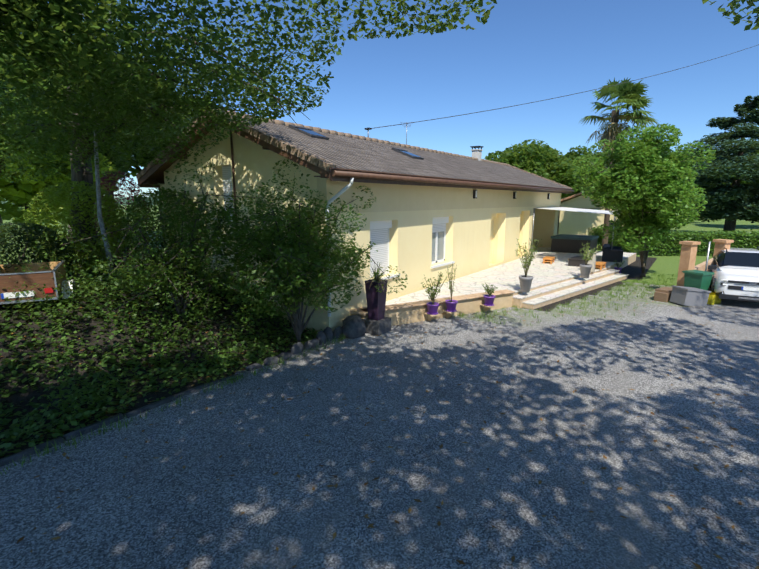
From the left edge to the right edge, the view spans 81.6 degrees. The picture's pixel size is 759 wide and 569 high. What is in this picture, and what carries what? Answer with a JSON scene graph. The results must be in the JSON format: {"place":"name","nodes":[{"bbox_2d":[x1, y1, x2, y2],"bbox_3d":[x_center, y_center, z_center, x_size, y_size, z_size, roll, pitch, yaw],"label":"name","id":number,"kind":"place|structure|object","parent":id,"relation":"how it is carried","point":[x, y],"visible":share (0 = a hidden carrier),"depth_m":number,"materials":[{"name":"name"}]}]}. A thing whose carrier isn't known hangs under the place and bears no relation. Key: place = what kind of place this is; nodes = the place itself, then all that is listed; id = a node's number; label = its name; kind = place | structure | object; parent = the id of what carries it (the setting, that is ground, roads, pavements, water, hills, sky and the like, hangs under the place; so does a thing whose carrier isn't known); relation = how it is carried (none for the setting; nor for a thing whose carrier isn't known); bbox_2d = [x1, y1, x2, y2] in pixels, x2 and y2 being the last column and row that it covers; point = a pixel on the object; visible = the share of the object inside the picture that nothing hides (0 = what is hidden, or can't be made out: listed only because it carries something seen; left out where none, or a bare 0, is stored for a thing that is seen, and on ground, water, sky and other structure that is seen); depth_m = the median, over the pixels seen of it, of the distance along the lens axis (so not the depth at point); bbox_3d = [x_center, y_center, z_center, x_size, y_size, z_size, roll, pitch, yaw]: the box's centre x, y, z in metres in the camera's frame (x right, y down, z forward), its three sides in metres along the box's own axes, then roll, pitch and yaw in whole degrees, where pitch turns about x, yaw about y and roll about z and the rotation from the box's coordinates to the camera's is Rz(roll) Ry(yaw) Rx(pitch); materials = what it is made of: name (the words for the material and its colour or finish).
{"place":"outdoors","nodes":[
{"label":"outdoors","id":0,"kind":"place"},
{"bbox_2d":[1,197,756,204],"bbox_3d":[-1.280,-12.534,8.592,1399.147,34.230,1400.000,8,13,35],"label":"distant hills","id":1,"kind":"structure","parent":0,"point":[125,200],"depth_m":482.33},
{"bbox_2d":[0,205,758,568],"bbox_3d":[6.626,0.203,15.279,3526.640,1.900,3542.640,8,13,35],"label":"ground","id":2,"kind":"structure","parent":0,"point":[100,519],"depth_m":6.16,"materials":[{"name":"grey stone"}]},
{"bbox_2d":[0,222,73,272],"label":"conifer bush","id":3,"kind":"object","parent":2,"relation":"on","point":[13,232],"depth_m":10.62,"materials":[{"name":"green plant"}]},
{"bbox_2d":[0,260,75,303],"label":"trailer","id":4,"kind":"object","parent":2,"relation":"on","point":[47,277],"visible":0.81,"depth_m":8.86,"materials":[{"name":"brown wood"}]},
{"bbox_2d":[0,30,112,243],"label":"tree","id":5,"kind":"object","parent":2,"relation":"on","point":[18,143],"depth_m":19.73,"materials":[{"name":"green plant"}]},
{"bbox_2d":[0,135,131,236],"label":"tree","id":6,"kind":"object","parent":2,"relation":"on","point":[21,193],"depth_m":23.13,"materials":[{"name":"green plant"}]},
{"bbox_2d":[23,180,129,273],"bbox_3d":[-9.007,-1.627,13.181,2.677,2.919,2.669,8,13,35],"label":"bush","id":7,"kind":"object","parent":2,"relation":"on","point":[39,207],"depth_m":12.70,"materials":[{"name":"green plant"}]},
{"bbox_2d":[52,0,137,276],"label":"birch tree","id":8,"kind":"object","parent":2,"relation":"on","point":[99,208],"depth_m":11.92,"materials":[{"name":"grey plant"}]},
{"bbox_2d":[12,47,192,241],"bbox_3d":[-16.753,-8.454,28.683,10.813,13.118,11.544,8,13,35],"label":"tree","id":9,"kind":"object","parent":2,"relation":"on","point":[132,153],"depth_m":27.32,"materials":[{"name":"green plant"}]},
{"bbox_2d":[90,171,148,264],"bbox_3d":[-8.690,-2.129,14.771,1.882,3.293,1.878,8,13,35],"label":"bush","id":10,"kind":"object","parent":2,"relation":"on","point":[122,180],"depth_m":14.47,"materials":[{"name":"green plant"}]},
{"bbox_2d":[0,270,304,454],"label":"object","id":11,"kind":"object","parent":2,"relation":"on","point":[129,355],"visible":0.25,"depth_m":8.46,"materials":[{"name":"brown plant"}]},
{"bbox_2d":[34,154,284,329],"bbox_3d":[-4.740,-1.032,10.011,4.652,3.894,4.688,8,13,35],"label":"bush","id":12,"kind":"object","parent":2,"relation":"on","point":[147,273],"depth_m":9.57,"materials":[{"name":"green plant"}]},
{"bbox_2d":[0,253,323,456],"bbox_3d":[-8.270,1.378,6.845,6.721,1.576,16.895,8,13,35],"label":"ground cover plants","id":13,"kind":"object","parent":2,"relation":"on","point":[65,405],"visible":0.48,"depth_m":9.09,"materials":[{"name":"green plant"}]},
{"bbox_2d":[119,95,204,238],"bbox_3d":[-18.390,-9.731,34.932,11.530,13.322,13.286,8,13,35],"label":"tree","id":14,"kind":"object","parent":2,"relation":"on","point":[134,172],"depth_m":34.06,"materials":[{"name":"green plant"}]},
{"bbox_2d":[122,188,203,268],"bbox_3d":[-6.624,-1.627,13.704,2.453,2.746,2.471,8,13,35],"label":"green bush","id":15,"kind":"object","parent":2,"relation":"on","point":[140,204],"depth_m":13.06,"materials":[{"name":"green plant"}]},
{"bbox_2d":[0,0,357,265],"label":"tree","id":16,"kind":"object","parent":2,"relation":"on","point":[69,97],"depth_m":9.35,"materials":[{"name":"green plant"}]},
{"bbox_2d":[0,314,365,466],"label":"stone border","id":17,"kind":"object","parent":2,"relation":"on","point":[353,327],"visible":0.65,"depth_m":8.56,"materials":[{"name":"grey stone"}]},
{"bbox_2d":[176,159,407,341],"bbox_3d":[-2.044,-0.726,10.418,4.299,4.556,5.001,8,13,35],"label":"shrub","id":18,"kind":"object","parent":2,"relation":"on","point":[265,236],"depth_m":9.60,"materials":[{"name":"green plant"}]},
{"bbox_2d":[0,272,677,474],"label":"drive grass tufts","id":19,"kind":"object","parent":2,"relation":"on","point":[344,337],"visible":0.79,"depth_m":13.15,"materials":[{"name":"green plant"}]},
{"bbox_2d":[139,124,571,330],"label":"house walls","id":20,"kind":"structure","parent":2,"relation":"on","point":[416,232],"depth_m":13.55,"materials":[{"name":"yellow paint"}]},
{"bbox_2d":[136,108,572,189],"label":"house roof","id":21,"kind":"structure","parent":20,"relation":"on","point":[340,151],"depth_m":13.97,"materials":[{"name":"brown tile"}]},
{"bbox_2d":[288,122,573,316],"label":"house fittings","id":22,"kind":"object","parent":20,"relation":"attached to","point":[476,153],"visible":0.92,"depth_m":13.62,"materials":[{"name":"brown metal"}]},
{"bbox_2d":[362,279,390,335],"bbox_3d":[-0.084,0.669,11.554,0.560,1.580,0.560,8,13,35],"label":"tall planter","id":23,"kind":"object","parent":2,"relation":"on","point":[377,322],"visible":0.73,"depth_m":11.39,"materials":[{"name":"purple plastic"}]},
{"bbox_2d":[363,259,395,281],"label":"potted plant","id":24,"kind":"object","parent":23,"relation":"on","point":[377,277],"visible":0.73,"depth_m":11.42,"materials":[{"name":"green plant"}]},
{"bbox_2d":[17,290,758,568],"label":"fallen leaves","id":25,"kind":"object","parent":2,"relation":"on","point":[409,511],"visible":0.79,"depth_m":5.93,"materials":[{"name":"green plant"}]},
{"bbox_2d":[349,247,635,325],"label":"terrace","id":26,"kind":"structure","parent":2,"relation":"on","point":[558,279],"depth_m":15.78,"materials":[{"name":"stone"}]},
{"bbox_2d":[423,312,440,320],"bbox_3d":[1.488,0.997,12.588,0.320,0.350,0.420,-6,12,-29],"label":"pot bracket","id":27,"kind":"object","parent":26,"relation":"on","point":[430,317],"visible":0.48,"depth_m":12.55,"materials":[{"name":"beige stone"}]},
{"bbox_2d":[426,302,438,314],"bbox_3d":[1.513,0.685,12.485,0.367,0.300,0.367,8,13,35],"label":"purple pot","id":28,"kind":"object","parent":27,"relation":"on","point":[433,309],"visible":0.96,"depth_m":12.38,"materials":[{"name":"purple plastic"}]},
{"bbox_2d":[421,272,448,304],"bbox_3d":[1.519,0.107,12.406,0.568,0.951,0.867,40,41,73],"label":"potted plant","id":29,"kind":"object","parent":28,"relation":"on","point":[434,290],"depth_m":12.33,"materials":[{"name":"green plant"}]},
{"bbox_2d":[442,309,458,317],"bbox_3d":[2.064,0.936,12.906,0.320,0.350,0.420,-6,12,-29],"label":"pot bracket","id":30,"kind":"object","parent":26,"relation":"on","point":[448,314],"visible":0.56,"depth_m":12.88,"materials":[{"name":"beige stone"}]},
{"bbox_2d":[445,300,457,311],"bbox_3d":[2.088,0.625,12.803,0.367,0.300,0.367,8,13,35],"label":"purple pot","id":31,"kind":"object","parent":30,"relation":"on","point":[450,306],"visible":0.98,"depth_m":12.70,"materials":[{"name":"purple plastic"}]},
{"bbox_2d":[445,262,456,301],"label":"potted plant","id":32,"kind":"object","parent":31,"relation":"on","point":[449,288],"depth_m":12.67,"materials":[{"name":"plant"}]},
{"bbox_2d":[480,304,496,311],"bbox_3d":[3.347,0.800,13.616,0.320,0.350,0.420,-6,12,-29],"label":"pot bracket","id":33,"kind":"object","parent":26,"relation":"on","point":[486,308],"visible":0.56,"depth_m":13.59,"materials":[{"name":"beige stone"}]},
{"bbox_2d":[483,294,495,305],"bbox_3d":[3.371,0.489,13.513,0.367,0.300,0.367,8,13,35],"label":"purple pot","id":34,"kind":"object","parent":33,"relation":"on","point":[488,300],"visible":0.96,"depth_m":13.41,"materials":[{"name":"purple plastic"}]},
{"bbox_2d":[482,283,497,296],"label":"potted plant","id":35,"kind":"object","parent":34,"relation":"on","point":[490,290],"depth_m":13.43,"materials":[{"name":"green plant"}]},
{"bbox_2d":[519,275,532,292],"bbox_3d":[4.813,-0.013,14.493,0.454,0.520,0.454,8,13,35],"label":"grey pot","id":36,"kind":"object","parent":26,"relation":"on","point":[525,284],"visible":0.98,"depth_m":14.36,"materials":[{"name":"grey"}]},
{"bbox_2d":[516,238,541,276],"bbox_3d":[4.819,-0.881,14.360,0.920,1.340,0.759,8,13,35],"label":"pot plant","id":37,"kind":"object","parent":36,"relation":"on","point":[525,262],"depth_m":14.29,"materials":[{"name":"green plant"}]},
{"bbox_2d":[531,207,631,271],"bbox_3d":[10.484,-2.716,23.189,4.562,2.570,9.980,8,13,35],"label":"terrace awning and furniture","id":38,"kind":"object","parent":26,"relation":"on","point":[566,243],"visible":0.79,"depth_m":24.58,"materials":[{"name":"fabric"}]},
{"bbox_2d":[580,264,591,277],"bbox_3d":[8.022,-0.516,17.129,0.454,0.520,0.454,8,13,35],"label":"grey pot","id":39,"kind":"object","parent":26,"relation":"on","point":[585,270],"visible":1,"depth_m":16.99,"materials":[{"name":"grey"}]},
{"bbox_2d":[580,243,601,264],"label":"pot plant","id":40,"kind":"object","parent":39,"relation":"on","point":[588,256],"depth_m":16.98,"materials":[{"name":"green plant"}]},
{"bbox_2d":[484,139,586,198],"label":"tree","id":41,"kind":"object","parent":2,"relation":"on","point":[547,161],"depth_m":43.62,"materials":[{"name":"green plant"}]},
{"bbox_2d":[372,45,756,128],"bbox_3d":[16.172,-9.734,24.628,36.453,16.718,0.270,-5,12,-24],"label":"overhead wire","id":42,"kind":"object","parent":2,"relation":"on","point":[551,98],"visible":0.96,"depth_m":21.01,"materials":[{"name":"grey"}]},
{"bbox_2d":[555,145,615,196],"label":"tree","id":43,"kind":"object","parent":2,"relation":"on","point":[573,155],"depth_m":51.07,"materials":[{"name":"green plant"}]},
{"bbox_2d":[558,191,623,234],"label":"outbuilding","id":44,"kind":"structure","parent":2,"relation":"on","point":[575,223],"depth_m":32.19,"materials":[{"name":"beige paint"}]},
{"bbox_2d":[601,110,618,250],"bbox_3d":[14.730,-6.336,28.167,0.530,9.124,0.420,8,13,35],"label":"palm trunk","id":45,"kind":"object","parent":2,"relation":"on","point":[615,115],"visible":0.27,"depth_m":28.38,"materials":[{"name":"brown plant"}]},
{"bbox_2d":[585,116,630,153],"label":"dry palm fronds","id":46,"kind":"object","parent":45,"relation":"attached to","point":[607,134],"visible":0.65,"depth_m":27.27,"materials":[{"name":"brown plant"}]},
{"bbox_2d":[578,77,660,126],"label":"green palm fronds","id":47,"kind":"object","parent":45,"relation":"on","point":[628,93],"visible":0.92,"depth_m":26.43,"materials":[{"name":"green plant"}]},
{"bbox_2d":[589,225,641,254],"bbox_3d":[15.967,-3.350,31.773,1.674,2.098,8.135,-2,11,-8],"label":"hedge","id":48,"kind":"object","parent":2,"relation":"on","point":[598,234],"depth_m":29.93,"materials":[{"name":"green plant"}]},
{"bbox_2d":[571,123,716,276],"bbox_3d":[11.072,-3.522,19.171,5.304,6.571,5.104,8,13,35],"label":"tree","id":49,"kind":"object","parent":2,"relation":"on","point":[648,180],"depth_m":18.14,"materials":[{"name":"green plant"}]},
{"bbox_2d":[654,234,733,305],"bbox_3d":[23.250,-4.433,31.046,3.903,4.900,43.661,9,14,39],"label":"gate pillars","id":50,"kind":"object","parent":2,"relation":"on","point":[691,288],"visible":0.79,"depth_m":15.21,"materials":[{"name":"brick"},{"name":"plastic"},{"name":"stone"}]},
{"bbox_2d":[659,152,729,222],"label":"tree","id":51,"kind":"object","parent":2,"relation":"on","point":[704,160],"depth_m":70.80,"materials":[{"name":"green plant"}]},
{"bbox_2d":[648,229,758,255],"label":"hedge","id":52,"kind":"object","parent":2,"relation":"on","point":[715,234],"depth_m":27.49,"materials":[{"name":"green plant"}]},
{"bbox_2d":[665,95,758,231],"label":"cedar","id":53,"kind":"object","parent":2,"relation":"on","point":[730,164],"depth_m":44.06,"materials":[{"name":"green plant"}]},
{"bbox_2d":[708,247,758,301],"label":"white suv","id":54,"kind":"object","parent":2,"relation":"on","point":[735,276],"visible":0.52,"depth_m":14.80,"materials":[{"name":"white paint"}]},
{"bbox_2d":[745,150,758,184],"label":"tree","id":55,"kind":"object","parent":2,"relation":"on","point":[756,152],"visible":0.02,"depth_m":62.10,"materials":[{"name":"green plant"}]},
{"bbox_2d":[0,0,758,196],"label":"sky","id":56,"kind":"structure","parent":0,"point":[526,51],"materials":[{"name":"blue"}]},
{"bbox_2d":[613,260,624,267],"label":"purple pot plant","id":57,"kind":"object","parent":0,"point":[618,264],"depth_m":20.11,"materials":[{"name":"plant"}]},
{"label":"shade tree bark","id":58,"kind":"object","parent":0,"visible":0},
{"bbox_2d":[0,0,181,103],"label":"shade tree","id":59,"kind":"object","parent":58,"relation":"attached to","point":[75,19],"visible":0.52,"depth_m":7.77,"materials":[{"name":"green plant"}]},
{"bbox_2d":[0,0,758,97],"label":"tree shade leaves","id":60,"kind":"object","parent":58,"relation":"attached to","point":[190,12],"visible":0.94,"depth_m":6.46,"materials":[{"name":"green plant"}]}
]}

